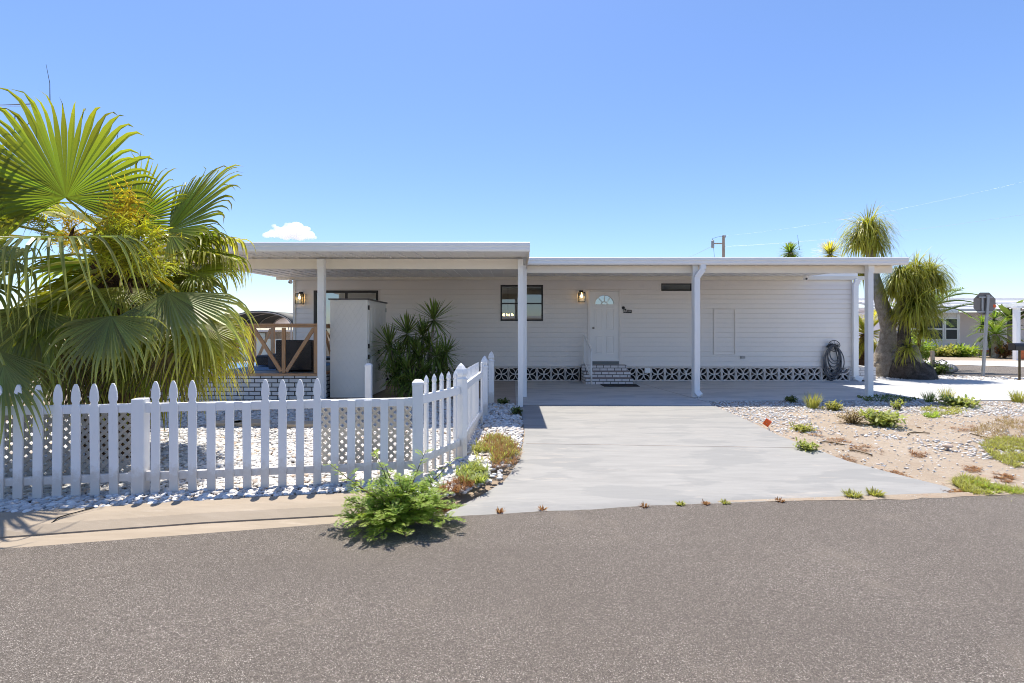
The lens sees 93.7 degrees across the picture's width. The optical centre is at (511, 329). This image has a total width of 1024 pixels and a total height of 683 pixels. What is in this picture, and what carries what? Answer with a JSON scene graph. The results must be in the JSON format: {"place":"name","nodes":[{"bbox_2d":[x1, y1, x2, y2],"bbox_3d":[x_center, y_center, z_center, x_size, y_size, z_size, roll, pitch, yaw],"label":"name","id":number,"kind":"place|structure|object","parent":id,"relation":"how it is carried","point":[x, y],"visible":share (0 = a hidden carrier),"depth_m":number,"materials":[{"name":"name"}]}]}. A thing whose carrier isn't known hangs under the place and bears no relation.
{"place":"outdoors","nodes":[
{"label":"outdoors","id":0,"kind":"place"},
{"bbox_2d":[226,340,275,360],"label":"boundary wall","id":1,"kind":"structure","parent":0,"point":[259,345],"depth_m":24.00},
{"bbox_2d":[0,438,522,512],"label":"white gravel","id":2,"kind":"structure","parent":0,"point":[65,499],"depth_m":4.72,"materials":[{"name":"gravel"}]},
{"bbox_2d":[0,378,423,498],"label":"picket fence","id":3,"kind":"object","parent":2,"relation":"on","point":[140,476],"visible":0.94,"depth_m":4.47,"materials":[{"name":"white plastic"}]},
{"bbox_2d":[4,413,130,476],"bbox_3d":[-4.237,1.080,4.432,1.326,0.619,0.034,0,0,-9],"label":"lattice panel","id":4,"kind":"object","parent":3,"relation":"attached to","point":[68,444],"visible":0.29,"depth_m":4.45,"materials":[{"name":"plastic"}]},
{"bbox_2d":[321,406,411,463],"bbox_3d":[-1.461,1.038,4.838,0.897,0.614,0.033,0,0,-9],"label":"lattice panel","id":5,"kind":"object","parent":3,"relation":"attached to","point":[324,445],"visible":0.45,"depth_m":4.83,"materials":[{"name":"plastic"}]},
{"bbox_2d":[423,363,467,472],"bbox_3d":[-0.750,0.970,5.287,0.119,1.160,0.906,0,0,22],"label":"picket fence","id":6,"kind":"object","parent":2,"relation":"on","point":[457,391],"visible":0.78,"depth_m":5.36,"materials":[{"name":"white plastic"}]},
{"bbox_2d":[454,458,490,483],"bbox_3d":[-0.406,1.441,4.940,0.424,0.095,0.767,0,0,0],"label":"green weed","id":7,"kind":"object","parent":2,"relation":"on","point":[471,468],"visible":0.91,"depth_m":4.92,"materials":[{"name":"green plant"}]},
{"bbox_2d":[470,431,521,463],"bbox_3d":[-0.191,1.433,6.025,0.666,0.109,1.522,0,0,0],"label":"creeping weed","id":8,"kind":"object","parent":2,"relation":"on","point":[477,449],"visible":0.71,"depth_m":5.87,"materials":[{"name":"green plant"}]},
{"bbox_2d":[478,430,522,467],"bbox_3d":[-0.161,1.426,5.869,0.639,0.124,1.596,0,0,0],"label":"dry weed","id":9,"kind":"object","parent":2,"relation":"on","point":[495,456],"visible":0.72,"depth_m":5.76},
{"bbox_2d":[6,398,523,439],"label":"yard gravel","id":10,"kind":"structure","parent":0,"point":[509,423],"depth_m":7.65,"materials":[{"name":"gravel"}]},
{"bbox_2d":[216,420,241,426],"bbox_3d":[-4.493,1.474,7.563,0.489,0.062,0.286,0,0,0],"label":"stepping stone","id":11,"kind":"object","parent":10,"relation":"on","point":[220,423],"visible":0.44,"depth_m":7.49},
{"bbox_2d":[235,419,260,427],"bbox_3d":[-4.114,1.474,7.591,0.596,0.062,0.388,0,0,20],"label":"stepping stone","id":12,"kind":"object","parent":10,"relation":"on","point":[256,422],"visible":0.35,"depth_m":7.45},
{"bbox_2d":[287,421,312,427],"bbox_3d":[-3.284,1.474,7.489,0.620,0.062,0.310,0,0,0],"label":"stepping stone","id":13,"kind":"object","parent":10,"relation":"on","point":[292,424],"visible":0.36,"depth_m":7.37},
{"bbox_2d":[147,242,529,406],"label":"patio roof","id":14,"kind":"structure","parent":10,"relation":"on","point":[321,261],"depth_m":9.31,"materials":[{"name":"white metal"}]},
{"bbox_2d":[364,363,372,397],"bbox_3d":[-2.390,1.052,8.000,0.108,0.995,0.108,0,0,0],"label":"fence post","id":15,"kind":"object","parent":10,"relation":"on","point":[368,379],"visible":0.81,"depth_m":7.95,"materials":[{"name":"white plastic"}]},
{"bbox_2d":[466,351,494,443],"bbox_3d":[-0.509,0.993,7.750,0.124,1.115,4.087,0,0,3],"label":"picket fence","id":16,"kind":"object","parent":10,"relation":"on","point":[485,374],"visible":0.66,"depth_m":7.35,"materials":[{"name":"white plastic"}]},
{"bbox_2d":[509,406,522,414],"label":"leafy weed","id":17,"kind":"object","parent":10,"relation":"on","point":[514,410],"visible":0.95,"depth_m":8.44,"materials":[{"name":"green plant"}]},
{"bbox_2d":[209,363,329,369],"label":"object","id":18,"kind":"object","parent":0,"point":[260,367],"visible":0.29,"depth_m":11.99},
{"bbox_2d":[256,354,267,365],"bbox_3d":[-6.354,0.776,12.475,0.330,0.256,0.550,0,0,0],"label":"wicker ottoman","id":19,"kind":"object","parent":18,"relation":"on","point":[261,360],"visible":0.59,"depth_m":12.20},
{"bbox_2d":[268,353,275,368],"bbox_3d":[-5.776,0.757,11.825,0.242,0.354,0.450,0,0,0],"label":"storage cube","id":20,"kind":"object","parent":18,"relation":"on","point":[271,365],"visible":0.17,"depth_m":11.60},
{"bbox_2d":[328,298,387,397],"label":"resin shed","id":21,"kind":"structure","parent":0,"point":[355,323],"depth_m":10.66,"materials":[{"name":"white plastic"}]},
{"bbox_2d":[368,302,385,391],"bbox_3d":[-3.195,0.400,11.430,0.038,2.040,1.420,0,0,0],"label":"door panel","id":22,"kind":"structure","parent":21,"relation":"in","point":[377,312],"depth_m":11.25,"materials":[{"name":"plastic"}]},
{"bbox_2d":[494,381,515,404],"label":"old slab","id":23,"kind":"structure","parent":0,"point":[503,389],"depth_m":11.68,"materials":[{"name":"concrete"}]},
{"bbox_2d":[0,494,1023,682],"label":"road","id":24,"kind":"structure","parent":0,"point":[925,590],"depth_m":2.82,"materials":[{"name":"asphalt"}]},
{"bbox_2d":[323,449,466,541],"bbox_3d":[-0.946,1.287,3.911,1.181,0.616,0.818,0,0,0],"label":"weed bush","id":25,"kind":"object","parent":24,"relation":"on","point":[398,508],"visible":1,"depth_m":3.83,"materials":[{"name":"green plant"}]},
{"bbox_2d":[717,490,1023,501],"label":"sand","id":26,"kind":"structure","parent":24,"relation":"on","point":[917,496],"depth_m":4.55,"materials":[{"name":"sand"}]},
{"bbox_2d":[841,488,862,497],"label":"joint weed","id":27,"kind":"object","parent":26,"relation":"on","point":[849,493],"visible":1,"depth_m":4.60,"materials":[{"name":"green plant"}]},
{"bbox_2d":[0,0,1023,329],"label":"sky","id":28,"kind":"structure","parent":0,"point":[564,128],"materials":[{"name":"blue"}]},
{"bbox_2d":[4,335,1023,515],"bbox_3d":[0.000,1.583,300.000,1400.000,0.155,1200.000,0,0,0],"label":"ground","id":29,"kind":"structure","parent":0,"point":[890,455],"depth_m":6.71,"materials":[{"name":"soil"}]},
{"bbox_2d":[0,66,260,460],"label":"fan palm","id":30,"kind":"object","parent":29,"relation":"on","point":[119,305],"visible":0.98,"depth_m":5.24,"materials":[{"name":"green plant"}]},
{"bbox_2d":[0,491,371,548],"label":"kerb","id":31,"kind":"structure","parent":29,"relation":"on","point":[31,528],"depth_m":3.94,"materials":[{"name":"concrete"}]},
{"bbox_2d":[84,362,329,399],"bbox_3d":[-6.665,1.242,12.175,5.110,0.615,3.810,0,0,0],"label":"porch","id":32,"kind":"object","parent":29,"relation":"on","point":[251,389],"visible":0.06,"depth_m":10.30,"materials":[{"name":"brick"}]},
{"bbox_2d":[235,327,274,361],"bbox_3d":[-8.025,0.396,13.950,2.270,1.068,0.130,0,0,0],"label":"porch railing","id":33,"kind":"object","parent":32,"relation":"on","point":[272,330],"visible":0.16,"depth_m":13.93,"materials":[{"name":"brown wood"}]},
{"bbox_2d":[212,324,316,372],"bbox_3d":[-6.310,0.396,10.360,4.300,1.068,0.130,0,0,0],"label":"porch railing","id":34,"kind":"object","parent":32,"relation":"on","point":[283,369],"visible":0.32,"depth_m":10.34,"materials":[{"name":"brown wood"}]},
{"bbox_2d":[276,340,313,369],"bbox_3d":[-4.894,0.566,11.150,0.806,0.684,0.800,0,0,0],"label":"wicker sofa","id":35,"kind":"object","parent":32,"relation":"on","point":[304,360],"visible":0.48,"depth_m":10.75,"materials":[{"name":"wicker"}]},
{"bbox_2d":[326,324,329,353],"bbox_3d":[-4.190,0.396,11.410,0.130,1.068,1.700,0,0,0],"label":"porch railing","id":36,"kind":"object","parent":32,"relation":"on","point":[327,340],"visible":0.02,"depth_m":10.88,"materials":[{"name":"brown wood"}]},
{"bbox_2d":[231,330,292,339],"bbox_3d":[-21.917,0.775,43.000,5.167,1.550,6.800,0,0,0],"label":"distant house","id":37,"kind":"structure","parent":29,"relation":"on","point":[278,334],"depth_m":40.00,"materials":[{"name":"white"}]},
{"bbox_2d":[237,311,292,339],"bbox_3d":[-16.340,0.175,34.000,4.330,2.850,6.110,0,0,0],"label":"canopy","id":38,"kind":"object","parent":29,"relation":"on","point":[266,317],"visible":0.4,"depth_m":32.98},
{"bbox_2d":[275,318,290,329],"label":"canopy","id":39,"kind":"object","parent":29,"relation":"on","point":[283,321],"visible":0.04,"depth_m":40.02,"materials":[{"name":"white"}]},
{"bbox_2d":[366,298,465,397],"bbox_3d":[-2.191,0.446,11.016,2.365,2.503,2.083,0,0,0],"label":"yucca","id":40,"kind":"object","parent":29,"relation":"on","point":[397,357],"visible":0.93,"depth_m":10.88,"materials":[{"name":"green plant"}]},
{"bbox_2d":[436,474,475,511],"bbox_3d":[-0.544,1.513,4.499,0.336,0.202,0.623,0,0,31],"label":"rusty growth","id":41,"kind":"object","parent":29,"relation":"on","point":[455,488],"visible":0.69,"depth_m":4.49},
{"bbox_2d":[497,397,508,403],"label":"leafy weed","id":42,"kind":"object","parent":29,"relation":"on","point":[504,401],"visible":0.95,"depth_m":9.69,"materials":[{"name":"green plant"}]},
{"bbox_2d":[711,235,725,256],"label":"utility pole","id":43,"kind":"object","parent":29,"relation":"on","point":[722,243],"visible":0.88,"depth_m":47.88,"materials":[{"name":"grey wood"}]},
{"bbox_2d":[776,235,803,256],"bbox_3d":[11.569,-1.179,20.019,1.166,5.559,1.155,0,0,-40],"label":"crown palm","id":44,"kind":"object","parent":29,"relation":"on","point":[789,247],"visible":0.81,"depth_m":19.88,"materials":[{"name":"green plant"}]},
{"bbox_2d":[785,395,798,401],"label":"leafy weed","id":45,"kind":"object","parent":29,"relation":"on","point":[791,398],"visible":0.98,"depth_m":10.02,"materials":[{"name":"green plant"}]},
{"bbox_2d":[789,422,816,431],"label":"leafy weed","id":46,"kind":"object","parent":29,"relation":"on","point":[802,427],"visible":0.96,"depth_m":7.22,"materials":[{"name":"green plant"}]},
{"bbox_2d":[801,392,822,408],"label":"grass tuft","id":47,"kind":"object","parent":29,"relation":"on","point":[814,404],"visible":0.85,"depth_m":9.23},
{"bbox_2d":[812,240,845,256],"bbox_3d":[13.260,-1.099,19.984,1.622,5.398,1.613,0,0,0],"label":"crown palm","id":48,"kind":"object","parent":29,"relation":"on","point":[829,249],"visible":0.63,"depth_m":19.87,"materials":[{"name":"yellow plant"}]},
{"bbox_2d":[821,400,843,410],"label":"leafy weed","id":49,"kind":"object","parent":29,"relation":"on","point":[834,406],"visible":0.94,"depth_m":9.05,"materials":[{"name":"green plant"}]},
{"bbox_2d":[833,407,867,424],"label":"dry bush","id":50,"kind":"object","parent":29,"relation":"on","point":[853,418],"visible":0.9,"depth_m":7.79,"materials":[{"name":"brown plant"}]},
{"bbox_2d":[850,365,875,379],"bbox_3d":[10.415,1.325,15.125,0.770,0.450,1.750,0,0,0],"label":"brick planter","id":51,"kind":"object","parent":29,"relation":"on","point":[861,371],"visible":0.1,"depth_m":14.25,"materials":[{"name":"brick"}]},
{"bbox_2d":[709,400,1023,483],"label":"lot gravel","id":52,"kind":"structure","parent":29,"relation":"on","point":[730,405],"depth_m":8.66,"materials":[{"name":"gravel"}]},
{"bbox_2d":[762,418,771,428],"bbox_3d":[3.910,1.440,7.345,0.156,0.184,0.025,0,0,0],"label":"marker flag","id":53,"kind":"object","parent":52,"relation":"on","point":[767,422],"visible":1,"depth_m":7.34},
{"bbox_2d":[848,441,884,453],"bbox_3d":[4.682,1.551,6.353,0.404,0.052,0.533,0,0,36],"label":"rusty growth","id":54,"kind":"object","parent":29,"relation":"on","point":[862,446],"visible":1,"depth_m":6.35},
{"bbox_2d":[830,201,914,376],"bbox_3d":[11.902,-1.307,15.795,2.993,6.086,2.217,0,0,0],"label":"ponytail palm","id":55,"kind":"object","parent":29,"relation":"on","point":[869,244],"visible":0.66,"depth_m":15.49,"materials":[{"name":"green plant"}]},
{"bbox_2d":[859,310,897,365],"bbox_3d":[13.989,0.320,18.984,2.295,2.606,2.464,0,0,0],"label":"feather palm","id":56,"kind":"object","parent":29,"relation":"on","point":[862,346],"visible":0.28,"depth_m":18.84,"materials":[{"name":"green plant"}]},
{"bbox_2d":[854,408,908,427],"bbox_3d":[5.868,1.402,7.683,0.723,0.370,0.714,0,0,27],"label":"leafy weed","id":57,"kind":"object","parent":29,"relation":"on","point":[882,418],"visible":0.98,"depth_m":7.56,"materials":[{"name":"green plant"}]},
{"bbox_2d":[855,394,919,401],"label":"shade weed","id":58,"kind":"object","parent":29,"relation":"on","point":[883,397],"visible":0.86,"depth_m":10.37,"materials":[{"name":"green plant"}]},
{"bbox_2d":[890,398,905,409],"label":"leafy weed","id":59,"kind":"object","parent":29,"relation":"on","point":[896,405],"visible":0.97,"depth_m":9.04,"materials":[{"name":"green plant"}]},
{"bbox_2d":[885,469,922,480],"bbox_3d":[4.235,1.594,5.176,0.341,0.038,0.659,0,0,0],"label":"rusty growth","id":60,"kind":"object","parent":29,"relation":"on","point":[895,472],"visible":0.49,"depth_m":5.35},
{"bbox_2d":[874,247,960,379],"bbox_3d":[12.488,-0.444,14.778,2.898,4.328,2.334,0,0,0],"label":"ponytail palm","id":61,"kind":"object","parent":29,"relation":"on","point":[918,302],"visible":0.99,"depth_m":14.58,"materials":[{"name":"green plant"}]},
{"bbox_2d":[911,330,941,360],"bbox_3d":[15.600,0.657,18.808,1.832,1.740,1.823,0,0,0],"label":"shrub","id":62,"kind":"object","parent":29,"relation":"on","point":[926,349],"visible":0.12,"depth_m":18.32,"materials":[{"name":"green plant"}]},
{"bbox_2d":[920,390,936,402],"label":"grass tuft","id":63,"kind":"object","parent":29,"relation":"on","point":[929,398],"visible":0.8,"depth_m":10.02,"materials":[{"name":"green plant"}]},
{"bbox_2d":[922,411,940,417],"bbox_3d":[7.400,1.476,8.444,0.301,0.078,0.777,0,0,45],"label":"grass patch","id":64,"kind":"object","parent":29,"relation":"on","point":[934,414],"visible":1,"depth_m":8.36,"materials":[{"name":"green plant"}]},
{"bbox_2d":[889,280,977,349],"bbox_3d":[15.145,-0.141,17.549,3.906,3.504,3.582,0,0,0],"label":"feather palm","id":65,"kind":"object","parent":29,"relation":"on","point":[957,306],"visible":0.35,"depth_m":17.28,"materials":[{"name":"green plant"}]},
{"bbox_2d":[924,359,952,374],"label":"leafy weed","id":66,"kind":"object","parent":29,"relation":"on","point":[939,369],"visible":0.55,"depth_m":15.96,"materials":[{"name":"green plant"}]},
{"bbox_2d":[930,351,947,364],"bbox_3d":[14.390,1.100,16.145,0.536,0.802,0.118,0,0,4],"label":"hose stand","id":67,"kind":"object","parent":29,"relation":"on","point":[932,355],"visible":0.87,"depth_m":16.14,"materials":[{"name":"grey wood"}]},
{"bbox_2d":[920,404,967,414],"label":"weed","id":68,"kind":"object","parent":29,"relation":"on","point":[943,412],"visible":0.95,"depth_m":8.97,"materials":[{"name":"green plant"}]},
{"bbox_2d":[932,385,956,398],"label":"grass tuft","id":69,"kind":"object","parent":29,"relation":"on","point":[947,392],"visible":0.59,"depth_m":10.35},
{"bbox_2d":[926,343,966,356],"bbox_3d":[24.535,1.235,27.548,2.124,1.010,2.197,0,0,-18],"label":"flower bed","id":70,"kind":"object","parent":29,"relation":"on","point":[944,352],"visible":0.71,"depth_m":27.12,"materials":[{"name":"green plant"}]},
{"bbox_2d":[940,364,958,372],"bbox_3d":[15.072,1.349,16.669,0.670,0.324,0.540,0,0,0],"label":"rock","id":71,"kind":"object","parent":29,"relation":"on","point":[955,369],"visible":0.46,"depth_m":16.49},
{"bbox_2d":[876,375,1023,380],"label":"verge gravel","id":72,"kind":"structure","parent":29,"relation":"on","point":[947,377],"depth_m":14.87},
{"bbox_2d":[1008,343,1023,379],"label":"mailbox","id":73,"kind":"object","parent":72,"relation":"on","point":[1019,347],"visible":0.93,"depth_m":14.27,"materials":[{"name":"black metal"}]},
{"bbox_2d":[932,394,981,408],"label":"leafy weed","id":74,"kind":"object","parent":29,"relation":"on","point":[957,401],"visible":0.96,"depth_m":9.49,"materials":[{"name":"green plant"}]},
{"bbox_2d":[938,344,988,356],"bbox_3d":[25.471,1.245,27.465,2.489,0.952,2.390,0,0,30],"label":"flower bed","id":75,"kind":"object","parent":29,"relation":"on","point":[972,351],"visible":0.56,"depth_m":26.96,"materials":[{"name":"green plant"}]},
{"bbox_2d":[960,464,983,471],"bbox_3d":[5.277,1.587,5.508,0.217,0.037,0.392,0,0,43],"label":"rusty growth","id":76,"kind":"object","parent":29,"relation":"on","point":[972,468],"visible":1,"depth_m":5.50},
{"bbox_2d":[973,293,995,376],"bbox_3d":[15.311,0.169,15.509,0.720,2.766,0.088,0,0,0],"label":"stop sign","id":77,"kind":"object","parent":29,"relation":"on","point":[984,303],"visible":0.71,"depth_m":15.51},
{"bbox_2d":[949,472,1023,498],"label":"grass strip","id":78,"kind":"object","parent":29,"relation":"on","point":[960,482],"depth_m":4.85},
{"bbox_2d":[970,310,1006,356],"bbox_3d":[26.785,0.141,27.003,2.200,2.732,1.377,0,0,0],"label":"dragon plant","id":79,"kind":"object","parent":29,"relation":"on","point":[994,314],"visible":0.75,"depth_m":26.96,"materials":[{"name":"green plant"}]},
{"bbox_2d":[963,476,1023,493],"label":"grass strip","id":80,"kind":"object","parent":29,"relation":"on","point":[1009,490],"depth_m":4.78,"materials":[{"name":"green plant"}]},
{"bbox_2d":[967,415,1023,439],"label":"grass patch","id":81,"kind":"object","parent":29,"relation":"on","point":[1004,422],"visible":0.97,"depth_m":7.40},
{"bbox_2d":[968,315,1023,357],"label":"pygmy palm","id":82,"kind":"object","parent":29,"relation":"on","point":[998,332],"visible":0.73,"depth_m":25.87,"materials":[{"name":"green plant"}]},
{"bbox_2d":[977,435,1023,467],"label":"grass patch","id":83,"kind":"object","parent":29,"relation":"on","point":[1010,458],"visible":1,"depth_m":6.24,"materials":[{"name":"plant"}]},
{"bbox_2d":[994,340,1012,357],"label":"shrub","id":84,"kind":"object","parent":29,"relation":"on","point":[1005,353],"visible":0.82,"depth_m":25.54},
{"bbox_2d":[990,471,1016,482],"bbox_3d":[5.340,1.590,5.207,0.258,0.040,0.491,0,0,41],"label":"rusty growth","id":85,"kind":"object","parent":29,"relation":"on","point":[1011,477],"visible":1,"depth_m":5.20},
{"bbox_2d":[992,299,1023,356],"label":"banana plant","id":86,"kind":"object","parent":29,"relation":"on","point":[1007,312],"visible":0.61,"depth_m":26.90,"materials":[{"name":"green plant"}]},
{"bbox_2d":[997,302,1023,359],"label":"neighbour carport","id":87,"kind":"object","parent":29,"relation":"on","point":[1015,307],"visible":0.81,"depth_m":23.95,"materials":[{"name":"white metal"}]},
{"bbox_2d":[1007,390,1023,402],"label":"grass tuft","id":88,"kind":"object","parent":29,"relation":"on","point":[1016,395],"visible":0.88,"depth_m":10.03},
{"bbox_2d":[444,403,953,516],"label":"driveway","id":89,"kind":"structure","parent":0,"point":[560,468],"depth_m":5.51,"materials":[{"name":"concrete"}]},
{"bbox_2d":[526,443,794,447],"bbox_3d":[1.948,1.529,6.358,3.523,0.023,0.012,0,0,2],"label":"driveway joint","id":90,"kind":"object","parent":89,"relation":"on","point":[659,445],"visible":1,"depth_m":6.36,"materials":[{"name":"concrete"}]},
{"bbox_2d":[792,437,821,450],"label":"leafy weed","id":91,"kind":"object","parent":89,"relation":"on","point":[805,444],"visible":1,"depth_m":6.18,"materials":[{"name":"green plant"}]},
{"bbox_2d":[865,486,886,496],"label":"joint weed","id":92,"kind":"object","parent":89,"relation":"on","point":[872,492],"visible":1,"depth_m":4.62,"materials":[{"name":"green plant"}]},
{"bbox_2d":[515,379,1023,405],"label":"carport slab","id":93,"kind":"structure","parent":0,"point":[560,393],"depth_m":11.64,"materials":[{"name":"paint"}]},
{"bbox_2d":[276,273,864,381],"bbox_3d":[1.770,-0.069,16.125,17.300,3.182,4.450,0,0,0],"label":"mobile home","id":94,"kind":"object","parent":93,"relation":"on","point":[779,328],"visible":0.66,"depth_m":14.10,"materials":[{"name":"plastic"}]},
{"bbox_2d":[295,292,303,303],"bbox_3d":[-6.183,-0.933,13.979,0.186,0.367,0.213,0,0,0],"label":"wall lantern","id":95,"kind":"object","parent":94,"relation":"attached to","point":[301,294],"depth_m":13.94,"materials":[{"name":"black metal"}]},
{"bbox_2d":[313,290,378,360],"bbox_3d":[-4.869,-0.140,14.115,1.947,2.092,0.090,0,0,0],"label":"sliding door","id":96,"kind":"structure","parent":94,"relation":"in","point":[346,292],"depth_m":14.07,"materials":[{"name":"black metal"}]},
{"bbox_2d":[502,310,515,317],"bbox_3d":[-0.128,-0.922,15.400,0.556,1.057,0.556,0,0,0],"label":"chandelier","id":97,"kind":"object","parent":94,"relation":"hanging from","point":[511,316],"visible":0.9,"depth_m":15.46,"materials":[{"name":"black metal"}]},
{"bbox_2d":[500,284,543,321],"bbox_3d":[0.286,-0.793,14.115,1.300,1.110,0.090,0,0,0],"label":"window","id":98,"kind":"structure","parent":94,"relation":"in","point":[501,285],"depth_m":14.07,"materials":[{"name":"black metal"}]},
{"bbox_2d":[578,290,584,301],"bbox_3d":[2.027,-0.984,13.979,0.186,0.352,0.213,0,0,0],"label":"wall lantern","id":99,"kind":"object","parent":94,"relation":"attached to","point":[580,292],"depth_m":13.96,"materials":[{"name":"black metal"}]},
{"bbox_2d":[590,292,618,359],"bbox_3d":[2.717,-0.123,14.081,0.846,2.009,0.118,0,0,0],"label":"front door","id":100,"kind":"structure","parent":94,"relation":"in","point":[604,318],"depth_m":14.10,"materials":[{"name":"paint"}]},
{"bbox_2d":[660,283,691,291],"bbox_3d":[4.832,-1.256,14.115,0.963,0.272,0.090,0,0,0],"label":"transom window","id":101,"kind":"structure","parent":94,"relation":"in","point":[661,284],"depth_m":14.07,"materials":[{"name":"glass"}]},
{"bbox_2d":[826,340,839,351],"bbox_3d":[9.356,0.465,14.006,0.357,0.345,0.152,0,0,0],"label":"hose holder","id":102,"kind":"object","parent":94,"relation":"attached to","point":[830,344],"visible":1,"depth_m":13.94,"materials":[{"name":"black metal"}]},
{"bbox_2d":[823,344,846,380],"bbox_3d":[9.385,0.951,13.992,0.692,1.086,0.143,0,0,0],"label":"garden hose","id":103,"kind":"object","parent":102,"relation":"hanging from","point":[839,365],"visible":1,"depth_m":13.96,"materials":[{"name":"rubber"}]},
{"bbox_2d":[584,334,592,383],"bbox_3d":[2.145,0.809,13.570,0.047,1.366,0.916,0,0,-5],"label":"handrail","id":104,"kind":"object","parent":93,"relation":"on","point":[590,361],"visible":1,"depth_m":13.40,"materials":[{"name":"white metal"}]},
{"bbox_2d":[581,364,632,383],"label":"front steps","id":105,"kind":"structure","parent":93,"relation":"on","point":[611,374],"depth_m":13.50,"materials":[{"name":"brick"}]},
{"bbox_2d":[600,384,639,386],"bbox_3d":[2.910,1.486,12.900,0.980,0.011,0.560,0,0,0],"label":"door mat","id":106,"kind":"object","parent":93,"relation":"on","point":[620,385],"depth_m":12.80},
{"bbox_2d":[523,257,908,397],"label":"carport roof","id":107,"kind":"structure","parent":93,"relation":"on","point":[696,268],"depth_m":10.66,"materials":[{"name":"white metal"}]},
{"bbox_2d":[859,298,1023,352],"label":"neighbour house","id":108,"kind":"structure","parent":0,"point":[962,323],"depth_m":31.11,"materials":[{"name":"beige"}]},
{"bbox_2d":[926,318,943,339],"bbox_3d":[25.405,-0.060,28.963,1.258,1.318,0.046,0,0,0],"label":"window","id":109,"kind":"structure","parent":108,"relation":"in","point":[940,328],"depth_m":28.97,"materials":[{"name":"white metal"}]},
{"bbox_2d":[945,318,959,339],"bbox_3d":[26.553,-0.060,28.963,0.865,1.318,0.046,0,0,0],"label":"window","id":110,"kind":"structure","parent":108,"relation":"in","point":[950,332],"depth_m":28.97,"materials":[{"name":"white metal"}]},
{"bbox_2d":[926,361,1023,366],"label":"neighbour driveway","id":111,"kind":"structure","parent":0,"point":[1003,363],"depth_m":21.41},
{"bbox_2d":[940,366,1023,377],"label":"side street","id":112,"kind":"structure","parent":0,"point":[975,371],"depth_m":17.35,"materials":[{"name":"asphalt"}]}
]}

